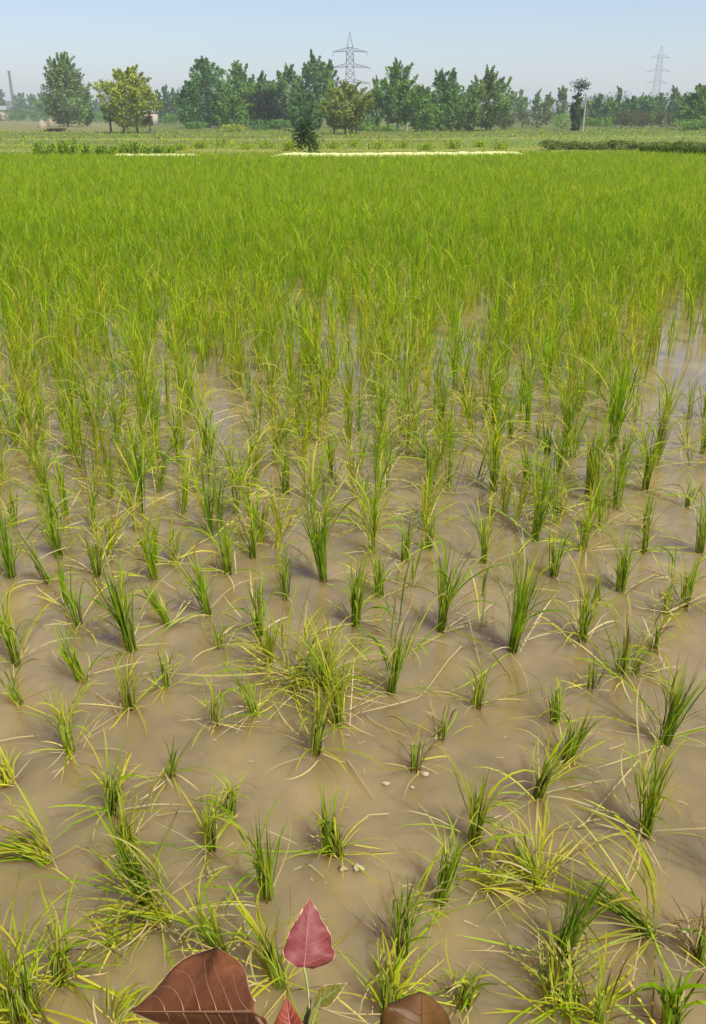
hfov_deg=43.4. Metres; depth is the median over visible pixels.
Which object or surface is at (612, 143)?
hedge bush
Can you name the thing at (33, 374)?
rice clump
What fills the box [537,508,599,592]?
rice clump
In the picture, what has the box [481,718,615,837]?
rice clump
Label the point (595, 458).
rice clump
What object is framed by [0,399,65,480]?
rice clump
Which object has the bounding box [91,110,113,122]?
shrub
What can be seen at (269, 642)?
rice clump
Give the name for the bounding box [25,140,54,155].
weed clump
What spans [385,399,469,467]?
rice clump
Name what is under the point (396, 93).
broadleaf tree
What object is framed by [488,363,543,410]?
rice clump
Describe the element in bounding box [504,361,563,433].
rice clump
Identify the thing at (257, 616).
rice clump
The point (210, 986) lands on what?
leafy sapling
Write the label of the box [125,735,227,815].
rice clump
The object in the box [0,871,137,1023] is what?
rice clump
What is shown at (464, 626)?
straw stalk
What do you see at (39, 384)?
rice clump
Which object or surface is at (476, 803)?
rice clump
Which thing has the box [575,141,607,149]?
hedge bush
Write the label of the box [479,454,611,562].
rice clump
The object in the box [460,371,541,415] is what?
rice clump
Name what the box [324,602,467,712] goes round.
rice clump
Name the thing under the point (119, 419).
rice clump
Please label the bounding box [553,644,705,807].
rice clump
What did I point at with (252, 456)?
rice clump
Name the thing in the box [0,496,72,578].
rice clump
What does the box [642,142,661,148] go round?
hedge bush
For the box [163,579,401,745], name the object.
rice clump
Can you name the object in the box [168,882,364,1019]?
rice clump
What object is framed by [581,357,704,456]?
rice clump
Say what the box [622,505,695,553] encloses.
rice clump
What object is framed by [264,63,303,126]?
broadleaf tree
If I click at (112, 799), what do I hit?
rice clump
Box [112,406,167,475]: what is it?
rice clump
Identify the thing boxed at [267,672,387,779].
rice clump
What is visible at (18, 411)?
rice clump
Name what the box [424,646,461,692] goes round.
straw stalk
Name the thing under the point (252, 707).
rice clump
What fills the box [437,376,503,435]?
rice clump
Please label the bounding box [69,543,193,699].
rice clump
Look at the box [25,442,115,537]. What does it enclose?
rice clump
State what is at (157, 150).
weed clump
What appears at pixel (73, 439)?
rice clump
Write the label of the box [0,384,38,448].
rice clump
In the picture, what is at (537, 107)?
poplar tree
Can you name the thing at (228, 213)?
rice field
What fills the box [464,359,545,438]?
rice clump
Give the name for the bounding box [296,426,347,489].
rice clump
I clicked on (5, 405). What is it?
rice clump
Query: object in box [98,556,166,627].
rice clump
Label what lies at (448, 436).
rice clump
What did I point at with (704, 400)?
rice clump
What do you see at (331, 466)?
rice clump
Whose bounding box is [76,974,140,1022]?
straw stalk
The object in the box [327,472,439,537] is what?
rice clump
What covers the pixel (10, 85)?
kiln chimney
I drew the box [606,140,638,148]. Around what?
hedge bush
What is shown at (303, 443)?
rice clump
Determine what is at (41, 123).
straw stack
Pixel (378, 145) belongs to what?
grass tuft
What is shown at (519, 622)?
rice clump
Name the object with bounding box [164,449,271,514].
rice clump
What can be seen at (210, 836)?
rice clump
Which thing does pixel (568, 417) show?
rice clump
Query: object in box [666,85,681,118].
broadleaf tree
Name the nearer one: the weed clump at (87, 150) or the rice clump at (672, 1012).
the rice clump at (672, 1012)
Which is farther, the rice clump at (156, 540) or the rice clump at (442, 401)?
the rice clump at (442, 401)
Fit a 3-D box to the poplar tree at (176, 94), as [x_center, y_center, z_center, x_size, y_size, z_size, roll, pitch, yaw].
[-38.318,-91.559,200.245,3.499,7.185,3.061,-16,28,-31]
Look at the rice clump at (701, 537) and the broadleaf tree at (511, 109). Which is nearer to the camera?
the rice clump at (701, 537)
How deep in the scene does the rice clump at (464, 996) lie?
1.62 m
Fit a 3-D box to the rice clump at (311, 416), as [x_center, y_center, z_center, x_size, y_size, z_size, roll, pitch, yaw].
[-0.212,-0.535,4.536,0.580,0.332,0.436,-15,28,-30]
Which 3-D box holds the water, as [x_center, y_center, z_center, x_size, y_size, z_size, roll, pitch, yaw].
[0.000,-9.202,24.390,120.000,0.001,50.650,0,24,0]
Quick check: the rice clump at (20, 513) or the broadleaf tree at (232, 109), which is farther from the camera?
the broadleaf tree at (232, 109)
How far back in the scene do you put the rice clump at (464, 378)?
5.02 m
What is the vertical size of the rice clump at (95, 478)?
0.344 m
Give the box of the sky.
[0,0,705,117]
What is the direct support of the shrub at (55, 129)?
on the ground at (20, 126)
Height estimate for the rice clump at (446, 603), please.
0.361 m
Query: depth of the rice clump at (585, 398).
4.99 m
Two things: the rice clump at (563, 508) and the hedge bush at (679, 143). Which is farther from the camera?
the hedge bush at (679, 143)
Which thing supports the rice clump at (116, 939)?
on the water
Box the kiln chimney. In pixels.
[7,71,14,106]
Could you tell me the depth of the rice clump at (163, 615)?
2.85 m
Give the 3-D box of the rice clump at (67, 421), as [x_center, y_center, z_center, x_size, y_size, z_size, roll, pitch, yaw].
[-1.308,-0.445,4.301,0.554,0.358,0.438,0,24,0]
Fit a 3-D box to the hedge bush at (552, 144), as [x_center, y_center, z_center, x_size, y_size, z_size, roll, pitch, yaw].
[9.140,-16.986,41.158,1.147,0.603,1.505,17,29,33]
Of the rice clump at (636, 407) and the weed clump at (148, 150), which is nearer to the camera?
the rice clump at (636, 407)
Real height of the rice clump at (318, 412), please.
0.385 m
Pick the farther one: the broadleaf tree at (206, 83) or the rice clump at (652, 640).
the broadleaf tree at (206, 83)
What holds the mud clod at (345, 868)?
on the water
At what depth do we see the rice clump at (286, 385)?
4.87 m
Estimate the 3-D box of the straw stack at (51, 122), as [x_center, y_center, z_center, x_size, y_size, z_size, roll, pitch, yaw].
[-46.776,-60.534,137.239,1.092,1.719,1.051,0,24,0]
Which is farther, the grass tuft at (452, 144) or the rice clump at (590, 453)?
the grass tuft at (452, 144)
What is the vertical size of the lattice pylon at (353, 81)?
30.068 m
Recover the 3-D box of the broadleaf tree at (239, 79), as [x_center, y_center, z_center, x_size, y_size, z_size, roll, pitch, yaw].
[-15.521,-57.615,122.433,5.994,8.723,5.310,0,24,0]
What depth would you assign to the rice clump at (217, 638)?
2.73 m
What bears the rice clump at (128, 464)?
on the water
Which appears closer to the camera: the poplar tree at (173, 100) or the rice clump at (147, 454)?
the rice clump at (147, 454)
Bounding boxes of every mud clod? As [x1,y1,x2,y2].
[338,865,347,871]
[352,863,364,871]
[420,771,428,776]
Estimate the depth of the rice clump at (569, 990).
1.62 m
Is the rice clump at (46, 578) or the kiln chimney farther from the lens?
the kiln chimney
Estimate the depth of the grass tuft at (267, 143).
44.22 m
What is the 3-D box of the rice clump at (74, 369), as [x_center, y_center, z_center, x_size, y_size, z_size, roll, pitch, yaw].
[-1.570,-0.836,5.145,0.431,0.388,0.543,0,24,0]
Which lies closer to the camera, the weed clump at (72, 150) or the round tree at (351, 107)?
the weed clump at (72, 150)
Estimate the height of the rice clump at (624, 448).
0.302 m
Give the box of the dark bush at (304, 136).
[288,112,323,152]
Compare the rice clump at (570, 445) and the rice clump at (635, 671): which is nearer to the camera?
the rice clump at (635, 671)
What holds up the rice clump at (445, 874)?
on the water
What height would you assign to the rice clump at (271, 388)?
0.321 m
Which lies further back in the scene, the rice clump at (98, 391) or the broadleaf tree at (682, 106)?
the broadleaf tree at (682, 106)
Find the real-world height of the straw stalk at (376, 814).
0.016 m
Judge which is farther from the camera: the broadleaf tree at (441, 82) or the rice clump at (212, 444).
the broadleaf tree at (441, 82)
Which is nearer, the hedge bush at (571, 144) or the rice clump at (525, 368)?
the rice clump at (525, 368)
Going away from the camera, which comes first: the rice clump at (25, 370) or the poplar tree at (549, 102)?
the rice clump at (25, 370)
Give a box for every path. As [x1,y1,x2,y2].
[117,153,196,155]
[272,151,521,157]
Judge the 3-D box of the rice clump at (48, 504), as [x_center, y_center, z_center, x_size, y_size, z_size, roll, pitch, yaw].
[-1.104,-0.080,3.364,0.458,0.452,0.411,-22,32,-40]
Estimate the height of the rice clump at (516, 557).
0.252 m
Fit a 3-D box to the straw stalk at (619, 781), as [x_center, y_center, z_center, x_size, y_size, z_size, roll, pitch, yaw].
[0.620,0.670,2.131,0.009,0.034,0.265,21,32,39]
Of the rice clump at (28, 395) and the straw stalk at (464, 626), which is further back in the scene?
the rice clump at (28, 395)
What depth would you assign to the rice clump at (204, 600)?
2.89 m
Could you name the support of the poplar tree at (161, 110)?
on the ground at (20, 126)
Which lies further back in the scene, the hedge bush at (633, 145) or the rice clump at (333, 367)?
the hedge bush at (633, 145)
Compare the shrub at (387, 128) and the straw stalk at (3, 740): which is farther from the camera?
the shrub at (387, 128)
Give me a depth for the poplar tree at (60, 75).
125.52 m
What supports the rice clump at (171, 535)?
on the water
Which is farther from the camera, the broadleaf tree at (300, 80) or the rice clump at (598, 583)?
the broadleaf tree at (300, 80)
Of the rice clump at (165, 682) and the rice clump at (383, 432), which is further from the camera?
the rice clump at (383, 432)
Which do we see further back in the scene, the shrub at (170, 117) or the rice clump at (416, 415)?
the shrub at (170, 117)
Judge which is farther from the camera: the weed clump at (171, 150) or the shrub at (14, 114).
the shrub at (14, 114)
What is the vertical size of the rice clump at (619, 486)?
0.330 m
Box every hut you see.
[0,106,10,120]
[143,109,158,124]
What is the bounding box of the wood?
[4,87,702,118]
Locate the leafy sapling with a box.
[131,897,449,1023]
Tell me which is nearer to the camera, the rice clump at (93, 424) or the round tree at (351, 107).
the rice clump at (93, 424)
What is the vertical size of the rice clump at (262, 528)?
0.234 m
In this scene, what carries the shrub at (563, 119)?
on the ground at (20, 126)
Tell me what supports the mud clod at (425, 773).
on the water
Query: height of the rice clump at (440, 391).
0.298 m
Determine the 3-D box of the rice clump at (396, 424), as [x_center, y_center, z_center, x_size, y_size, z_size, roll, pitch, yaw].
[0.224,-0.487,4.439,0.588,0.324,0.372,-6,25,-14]
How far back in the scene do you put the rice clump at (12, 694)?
2.46 m
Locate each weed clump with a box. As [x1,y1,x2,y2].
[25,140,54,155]
[43,144,58,154]
[52,140,70,154]
[63,139,84,155]
[79,143,97,154]
[92,145,110,153]
[102,145,121,154]
[116,143,133,153]
[122,141,141,153]
[135,144,154,153]
[152,144,167,153]
[162,145,176,153]
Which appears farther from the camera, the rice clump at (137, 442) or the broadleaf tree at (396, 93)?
the broadleaf tree at (396, 93)
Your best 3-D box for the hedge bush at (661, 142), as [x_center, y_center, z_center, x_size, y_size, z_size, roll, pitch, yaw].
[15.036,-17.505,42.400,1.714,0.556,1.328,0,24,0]
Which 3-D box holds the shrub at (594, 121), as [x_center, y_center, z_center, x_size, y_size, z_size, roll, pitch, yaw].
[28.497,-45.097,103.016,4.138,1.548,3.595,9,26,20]
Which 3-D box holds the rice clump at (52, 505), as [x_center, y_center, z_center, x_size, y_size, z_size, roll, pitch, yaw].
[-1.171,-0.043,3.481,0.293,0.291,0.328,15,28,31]
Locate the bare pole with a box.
[582,95,586,131]
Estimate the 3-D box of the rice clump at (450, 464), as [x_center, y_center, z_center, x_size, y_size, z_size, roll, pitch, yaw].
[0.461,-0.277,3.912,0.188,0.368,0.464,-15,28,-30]
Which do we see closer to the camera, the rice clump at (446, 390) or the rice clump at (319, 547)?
the rice clump at (319, 547)
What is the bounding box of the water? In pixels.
[0,186,705,1023]
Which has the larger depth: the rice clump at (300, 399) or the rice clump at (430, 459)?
the rice clump at (300, 399)
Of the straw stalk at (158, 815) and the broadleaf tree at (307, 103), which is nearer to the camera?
the straw stalk at (158, 815)
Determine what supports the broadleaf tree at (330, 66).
on the ground at (20, 126)
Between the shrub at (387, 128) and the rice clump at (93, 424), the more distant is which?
the shrub at (387, 128)
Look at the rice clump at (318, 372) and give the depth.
4.95 m
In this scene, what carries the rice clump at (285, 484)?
on the water
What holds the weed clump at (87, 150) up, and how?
on the ground at (20, 126)
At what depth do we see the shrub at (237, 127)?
91.55 m
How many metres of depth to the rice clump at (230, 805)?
2.06 m
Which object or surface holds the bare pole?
on the ground at (20, 126)
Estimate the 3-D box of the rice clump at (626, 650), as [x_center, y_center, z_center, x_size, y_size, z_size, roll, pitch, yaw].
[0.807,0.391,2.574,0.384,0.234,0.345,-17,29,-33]
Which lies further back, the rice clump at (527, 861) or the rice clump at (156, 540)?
the rice clump at (156, 540)
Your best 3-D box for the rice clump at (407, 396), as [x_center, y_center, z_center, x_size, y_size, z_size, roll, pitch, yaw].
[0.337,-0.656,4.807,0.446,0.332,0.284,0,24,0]
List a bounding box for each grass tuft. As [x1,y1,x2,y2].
[174,142,190,150]
[191,140,211,148]
[212,138,234,146]
[233,142,256,149]
[257,140,275,147]
[280,140,298,150]
[323,142,342,148]
[340,139,365,146]
[367,139,391,149]
[390,141,415,147]
[413,141,442,149]
[441,139,470,148]
[468,140,487,146]
[490,141,511,149]
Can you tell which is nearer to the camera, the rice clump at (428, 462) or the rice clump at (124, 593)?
the rice clump at (124, 593)
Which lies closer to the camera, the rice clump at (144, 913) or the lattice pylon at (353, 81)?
the rice clump at (144, 913)
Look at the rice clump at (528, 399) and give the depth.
4.59 m
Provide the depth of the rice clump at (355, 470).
3.85 m
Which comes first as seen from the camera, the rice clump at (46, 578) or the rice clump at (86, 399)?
the rice clump at (46, 578)
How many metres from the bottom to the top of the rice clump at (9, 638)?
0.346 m
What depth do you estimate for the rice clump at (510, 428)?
4.50 m
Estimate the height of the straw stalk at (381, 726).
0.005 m
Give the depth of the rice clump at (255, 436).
4.15 m
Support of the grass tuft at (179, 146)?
on the ground at (20, 126)
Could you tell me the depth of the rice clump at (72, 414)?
4.24 m
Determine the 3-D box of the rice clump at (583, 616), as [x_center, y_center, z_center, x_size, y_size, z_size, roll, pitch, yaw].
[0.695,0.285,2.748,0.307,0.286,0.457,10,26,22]
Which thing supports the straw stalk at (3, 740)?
on the water
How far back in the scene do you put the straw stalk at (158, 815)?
2.08 m
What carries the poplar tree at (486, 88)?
on the ground at (20, 126)
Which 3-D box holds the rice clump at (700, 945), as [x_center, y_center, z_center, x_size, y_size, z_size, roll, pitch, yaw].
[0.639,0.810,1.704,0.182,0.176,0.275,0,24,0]
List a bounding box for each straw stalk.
[0,735,38,741]
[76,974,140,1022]
[95,693,118,717]
[156,811,200,816]
[307,863,323,877]
[346,759,373,799]
[361,813,388,820]
[364,714,405,736]
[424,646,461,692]
[443,621,491,631]
[467,614,480,665]
[576,818,600,827]
[583,759,639,825]
[625,827,641,878]
[633,594,705,612]
[647,925,675,984]
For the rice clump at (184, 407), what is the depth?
4.33 m
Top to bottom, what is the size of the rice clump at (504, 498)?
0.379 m
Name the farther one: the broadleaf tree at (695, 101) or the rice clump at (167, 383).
the broadleaf tree at (695, 101)
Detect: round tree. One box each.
[92,64,163,132]
[317,80,373,133]
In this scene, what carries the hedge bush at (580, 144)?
on the ground at (20, 126)
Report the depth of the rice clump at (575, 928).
1.70 m
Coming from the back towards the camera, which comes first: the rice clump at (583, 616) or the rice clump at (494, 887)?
the rice clump at (583, 616)
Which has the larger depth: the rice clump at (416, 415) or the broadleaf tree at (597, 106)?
the broadleaf tree at (597, 106)
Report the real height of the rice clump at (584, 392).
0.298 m
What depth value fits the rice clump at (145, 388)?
5.08 m
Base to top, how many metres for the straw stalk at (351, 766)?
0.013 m
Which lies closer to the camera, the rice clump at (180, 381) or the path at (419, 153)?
the rice clump at (180, 381)
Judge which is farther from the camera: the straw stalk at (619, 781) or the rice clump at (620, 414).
the rice clump at (620, 414)
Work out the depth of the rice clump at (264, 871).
1.82 m
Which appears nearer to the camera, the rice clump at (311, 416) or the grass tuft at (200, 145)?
the rice clump at (311, 416)
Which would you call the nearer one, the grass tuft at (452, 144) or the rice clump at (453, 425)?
the rice clump at (453, 425)
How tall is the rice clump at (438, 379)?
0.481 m
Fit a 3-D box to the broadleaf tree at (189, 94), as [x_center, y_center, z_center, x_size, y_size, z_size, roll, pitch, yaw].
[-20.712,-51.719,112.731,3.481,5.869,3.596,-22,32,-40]
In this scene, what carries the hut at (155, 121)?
on the ground at (20, 126)
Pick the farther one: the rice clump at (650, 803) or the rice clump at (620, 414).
the rice clump at (620, 414)
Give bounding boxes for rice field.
[0,147,705,821]
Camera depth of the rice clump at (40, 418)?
4.45 m
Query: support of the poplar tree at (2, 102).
on the ground at (20, 126)
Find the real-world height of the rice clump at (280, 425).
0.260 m
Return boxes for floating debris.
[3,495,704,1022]
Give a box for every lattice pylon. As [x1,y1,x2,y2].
[334,33,369,85]
[646,46,670,96]
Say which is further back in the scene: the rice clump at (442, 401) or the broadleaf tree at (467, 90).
the broadleaf tree at (467, 90)
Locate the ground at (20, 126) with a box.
[0,118,705,157]
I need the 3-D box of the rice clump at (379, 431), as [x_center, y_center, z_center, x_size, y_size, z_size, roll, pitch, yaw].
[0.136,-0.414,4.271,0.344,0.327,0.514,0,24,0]
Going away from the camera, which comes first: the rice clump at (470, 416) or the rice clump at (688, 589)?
the rice clump at (688, 589)
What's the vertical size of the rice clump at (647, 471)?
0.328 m
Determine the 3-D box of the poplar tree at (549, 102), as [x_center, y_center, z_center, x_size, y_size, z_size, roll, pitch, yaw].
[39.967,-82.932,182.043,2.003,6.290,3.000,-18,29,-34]
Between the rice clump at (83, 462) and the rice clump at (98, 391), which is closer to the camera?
the rice clump at (83, 462)
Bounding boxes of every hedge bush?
[538,140,564,149]
[557,140,578,149]
[565,141,588,149]
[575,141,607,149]
[596,139,622,149]
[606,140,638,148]
[616,141,655,149]
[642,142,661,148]
[651,140,686,147]
[662,140,687,148]
[681,141,704,149]
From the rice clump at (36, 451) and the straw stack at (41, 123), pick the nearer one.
the rice clump at (36, 451)
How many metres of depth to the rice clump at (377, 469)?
3.77 m
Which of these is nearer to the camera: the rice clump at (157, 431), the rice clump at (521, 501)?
the rice clump at (521, 501)
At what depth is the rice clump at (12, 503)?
3.52 m
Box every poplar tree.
[0,89,8,106]
[11,92,26,118]
[25,93,38,119]
[30,51,93,126]
[37,92,49,119]
[76,83,95,125]
[91,98,105,118]
[151,89,164,122]
[159,84,171,122]
[166,87,178,122]
[175,89,184,122]
[454,64,513,130]
[505,90,518,118]
[516,89,528,122]
[531,88,544,122]
[542,91,555,123]
[555,85,570,122]
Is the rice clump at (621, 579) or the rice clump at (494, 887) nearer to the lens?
the rice clump at (494, 887)
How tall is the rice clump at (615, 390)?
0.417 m
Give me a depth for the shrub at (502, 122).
105.79 m
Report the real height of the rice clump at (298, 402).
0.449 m
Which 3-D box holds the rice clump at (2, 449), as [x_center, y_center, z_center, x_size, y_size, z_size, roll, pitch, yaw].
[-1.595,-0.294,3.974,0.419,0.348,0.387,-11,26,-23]
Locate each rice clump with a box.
[0,362,32,410]
[0,375,62,452]
[0,383,37,433]
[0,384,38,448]
[0,398,25,453]
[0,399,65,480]
[0,407,28,479]
[0,434,107,547]
[0,464,64,544]
[0,476,46,527]
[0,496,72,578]
[0,577,78,673]
[0,658,57,720]
[0,744,38,791]
[0,780,110,887]
[0,870,121,1023]
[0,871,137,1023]
[1,363,66,428]
[1,364,35,415]
[1,371,78,455]
[1,418,76,470]
[3,346,54,403]
[3,425,72,495]
[3,445,64,512]
[4,369,71,458]
[5,529,83,597]
[6,351,66,419]
[6,675,127,783]
[9,352,54,408]
[10,472,102,531]
[11,363,56,418]
[15,367,120,460]
[20,403,113,467]
[21,381,99,465]
[22,515,144,591]
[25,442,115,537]
[26,349,96,402]
[26,795,232,967]
[28,428,177,516]
[28,550,80,610]
[29,498,94,560]
[30,564,128,645]
[33,457,127,556]
[35,383,122,462]
[36,378,71,432]
[36,617,143,694]
[37,346,152,420]
[43,833,262,984]
[45,355,118,417]
[45,356,128,424]
[48,727,203,865]
[51,419,134,496]
[52,336,113,397]
[52,403,125,477]
[54,402,167,471]
[59,351,136,437]
[61,378,161,449]
[61,489,142,564]
[64,645,181,740]
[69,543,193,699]
[70,900,149,972]
[79,372,134,412]
[81,394,144,447]
[86,956,165,1023]
[89,438,221,541]
[91,412,181,484]
[91,426,172,513]
[94,780,163,878]
[95,476,165,538]
[97,337,173,404]
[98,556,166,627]
[104,369,168,430]
[107,409,158,470]
[109,495,177,590]
[111,354,174,416]
[111,382,197,443]
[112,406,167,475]
[116,343,178,410]
[116,383,176,434]
[119,427,211,510]
[120,505,189,578]
[122,411,199,487]
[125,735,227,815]
[127,351,215,419]
[131,644,218,705]
[133,581,209,629]
[134,402,193,460]
[137,535,254,648]
[139,509,215,571]
[142,442,242,560]
[148,372,239,454]
[150,859,261,983]
[151,430,232,516]
[152,357,225,418]
[153,771,272,892]
[154,351,211,405]
[155,394,275,468]
[156,446,212,513]
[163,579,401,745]
[164,370,245,433]
[164,388,205,464]
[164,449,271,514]
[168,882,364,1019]
[169,374,234,417]
[171,793,290,910]
[175,767,262,831]
[177,513,260,589]
[178,675,281,748]
[181,397,250,485]
[181,414,286,505]
[181,447,274,562]
[183,416,273,489]
[186,445,286,531]
[191,612,269,676]
[199,567,337,652]
[200,425,294,487]
[210,473,312,569]
[211,480,282,543]
[212,655,285,738]
[213,612,298,687]
[217,483,297,567]
[219,366,305,426]
[220,347,287,407]
[221,365,297,435]
[226,414,283,466]
[229,598,406,736]
[233,485,307,552]
[235,347,320,430]
[240,394,335,453]
[240,410,317,478]
[240,435,307,499]
[249,362,306,411]
[249,376,359,459]
[250,778,390,884]
[253,413,310,460]
[253,418,371,511]
[256,548,307,615]
[259,363,341,415]
[259,378,354,443]
[260,354,310,404]
[262,355,287,406]
[265,479,405,590]
[266,603,426,748]
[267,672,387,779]
[268,337,349,422]
[268,436,359,529]
[271,788,395,877]
[272,370,372,444]
[275,402,339,477]
[276,435,360,491]
[290,368,330,430]
[296,358,332,422]
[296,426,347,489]
[297,335,370,405]
[300,468,367,509]
[302,357,361,417]
[310,927,474,1023]
[311,540,409,658]
[312,379,365,441]
[315,424,432,504]
[317,457,427,539]
[319,370,370,419]
[321,403,370,452]
[323,372,395,440]
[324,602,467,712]
[327,361,363,409]
[327,408,433,498]
[327,425,404,491]
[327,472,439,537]
[333,553,455,664]
[334,409,387,482]
[336,471,404,555]
[336,838,492,1017]
[338,543,415,607]
[340,361,428,434]
[344,353,407,429]
[347,393,410,466]
[348,402,413,467]
[353,440,412,508]
[355,329,425,407]
[355,373,464,463]
[356,396,421,456]
[363,362,410,420]
[366,536,432,587]
[366,716,445,797]
[368,377,430,441]
[373,463,498,544]
[374,508,451,584]
[379,368,433,420]
[381,690,469,748]
[383,529,510,680]
[384,472,465,521]
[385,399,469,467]
[386,344,456,413]
[387,390,446,446]
[390,802,538,981]
[391,501,457,550]
[394,429,455,494]
[395,405,454,459]
[395,430,485,492]
[397,436,490,498]
[397,743,537,899]
[402,342,482,411]
[408,406,480,463]
[410,936,497,1023]
[411,368,480,441]
[416,406,474,493]
[420,348,543,423]
[421,376,474,422]
[422,360,489,406]
[422,366,483,403]
[423,370,542,451]
[423,402,475,450]
[424,336,522,417]
[431,389,571,507]
[435,438,564,530]
[435,794,619,922]
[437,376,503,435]
[439,652,543,715]
[444,382,548,469]
[448,561,509,627]
[451,526,584,692]
[452,491,519,589]
[455,828,556,924]
[456,442,566,544]
[459,858,672,983]
[460,337,512,403]
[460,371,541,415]
[461,363,489,420]
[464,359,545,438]
[464,439,510,484]
[466,904,669,1023]
[478,434,564,487]
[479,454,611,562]
[480,340,559,400]
[481,363,570,438]
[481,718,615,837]
[483,530,559,596]
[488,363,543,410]
[490,386,536,439]
[496,804,705,1023]
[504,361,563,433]
[505,668,580,728]
[507,429,589,505]
[508,356,634,468]
[508,460,582,518]
[510,330,596,413]
[512,404,542,446]
[515,351,601,422]
[515,451,589,524]
[518,391,580,455]
[519,337,688,460]
[529,551,628,681]
[532,476,636,572]
[534,386,667,500]
[535,424,585,478]
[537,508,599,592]
[537,686,614,775]
[540,366,587,413]
[542,348,608,401]
[545,396,628,459]
[545,676,705,889]
[546,367,626,412]
[549,340,619,398]
[551,424,584,466]
[552,933,660,1023]
[553,429,604,487]
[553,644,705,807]
[556,350,654,423]
[561,468,660,532]
[561,647,617,699]
[562,365,606,410]
[565,599,687,704]
[566,428,645,514]
[567,565,618,615]
[569,388,704,474]
[569,413,664,493]
[570,328,634,402]
[577,426,703,501]
[578,511,678,622]
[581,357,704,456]
[586,441,676,517]
[587,942,705,1023]
[593,350,681,413]
[595,610,684,670]
[598,625,676,689]
[602,365,669,422]
[612,488,664,532]
[618,572,699,633]
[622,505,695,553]
[629,470,705,557]
[630,418,686,469]
[638,544,703,582]
[642,893,705,971]
[651,548,705,623]
[654,398,705,453]
[659,406,705,465]
[667,468,705,509]
[668,373,705,421]
[679,382,705,416]
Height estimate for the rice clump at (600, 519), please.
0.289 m
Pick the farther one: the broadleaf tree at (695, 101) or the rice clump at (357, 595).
the broadleaf tree at (695, 101)
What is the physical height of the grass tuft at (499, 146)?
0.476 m
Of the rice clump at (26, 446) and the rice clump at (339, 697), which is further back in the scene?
the rice clump at (26, 446)
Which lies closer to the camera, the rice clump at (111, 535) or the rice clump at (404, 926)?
the rice clump at (404, 926)
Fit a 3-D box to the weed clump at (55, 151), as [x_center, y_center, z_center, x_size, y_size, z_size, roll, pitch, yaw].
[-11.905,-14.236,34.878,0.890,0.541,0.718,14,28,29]
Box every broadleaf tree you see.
[173,80,202,126]
[184,56,231,127]
[206,81,228,125]
[214,84,248,126]
[221,60,259,124]
[243,69,275,124]
[247,88,289,128]
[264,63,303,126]
[286,88,324,129]
[288,77,305,124]
[292,49,332,125]
[324,59,339,127]
[357,93,375,124]
[366,75,384,129]
[373,57,419,130]
[403,88,425,125]
[406,83,440,130]
[421,93,442,119]
[424,68,465,122]
[432,89,468,130]
[458,92,481,130]
[461,85,470,101]
[493,96,515,124]
[580,97,594,124]
[587,93,606,125]
[602,97,619,125]
[612,86,624,124]
[616,95,644,124]
[635,92,645,105]
[635,94,656,124]
[649,95,662,124]
[656,92,669,124]
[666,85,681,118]
[666,91,685,124]
[675,93,690,118]
[677,83,705,129]
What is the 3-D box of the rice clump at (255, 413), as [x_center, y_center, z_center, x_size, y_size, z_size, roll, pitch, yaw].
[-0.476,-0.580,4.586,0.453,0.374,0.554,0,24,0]
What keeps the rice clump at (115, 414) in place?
on the water
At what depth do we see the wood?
530.66 m
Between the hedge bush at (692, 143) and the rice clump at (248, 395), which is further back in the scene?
the hedge bush at (692, 143)
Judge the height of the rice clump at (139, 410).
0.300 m
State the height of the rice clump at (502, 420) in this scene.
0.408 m
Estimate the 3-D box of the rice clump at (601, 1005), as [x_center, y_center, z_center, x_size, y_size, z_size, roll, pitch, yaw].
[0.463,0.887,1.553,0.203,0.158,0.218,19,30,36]
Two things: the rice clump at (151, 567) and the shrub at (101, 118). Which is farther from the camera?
the shrub at (101, 118)
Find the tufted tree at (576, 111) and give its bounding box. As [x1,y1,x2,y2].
[569,78,590,130]
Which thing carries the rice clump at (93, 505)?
on the water
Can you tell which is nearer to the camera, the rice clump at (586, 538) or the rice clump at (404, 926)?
the rice clump at (404, 926)
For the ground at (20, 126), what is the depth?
69.19 m
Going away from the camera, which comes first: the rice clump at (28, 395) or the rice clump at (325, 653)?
the rice clump at (325, 653)
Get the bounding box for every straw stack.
[38,120,46,127]
[48,116,54,125]
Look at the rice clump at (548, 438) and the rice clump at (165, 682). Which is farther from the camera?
the rice clump at (548, 438)
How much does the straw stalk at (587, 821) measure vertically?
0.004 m
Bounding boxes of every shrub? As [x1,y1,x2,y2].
[0,109,39,121]
[19,109,53,121]
[43,128,66,131]
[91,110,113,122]
[95,113,112,122]
[159,113,181,124]
[182,121,210,129]
[220,124,245,131]
[231,119,270,129]
[267,119,290,129]
[354,121,378,130]
[373,125,399,131]
[492,115,517,129]
[505,109,546,127]
[524,110,559,127]
[550,113,571,128]
[581,117,615,129]
[607,109,641,128]
[628,110,656,127]
[645,111,680,128]
[671,119,704,130]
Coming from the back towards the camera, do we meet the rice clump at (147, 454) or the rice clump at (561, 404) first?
the rice clump at (561, 404)
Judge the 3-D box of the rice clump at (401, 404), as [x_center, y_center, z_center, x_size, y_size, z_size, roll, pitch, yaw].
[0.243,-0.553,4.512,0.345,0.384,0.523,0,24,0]
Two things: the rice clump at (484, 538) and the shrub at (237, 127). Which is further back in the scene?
the shrub at (237, 127)
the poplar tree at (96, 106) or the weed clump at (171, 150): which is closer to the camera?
the weed clump at (171, 150)
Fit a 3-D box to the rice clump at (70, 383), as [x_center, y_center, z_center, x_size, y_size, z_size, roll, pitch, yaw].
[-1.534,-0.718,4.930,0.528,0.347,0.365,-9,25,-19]

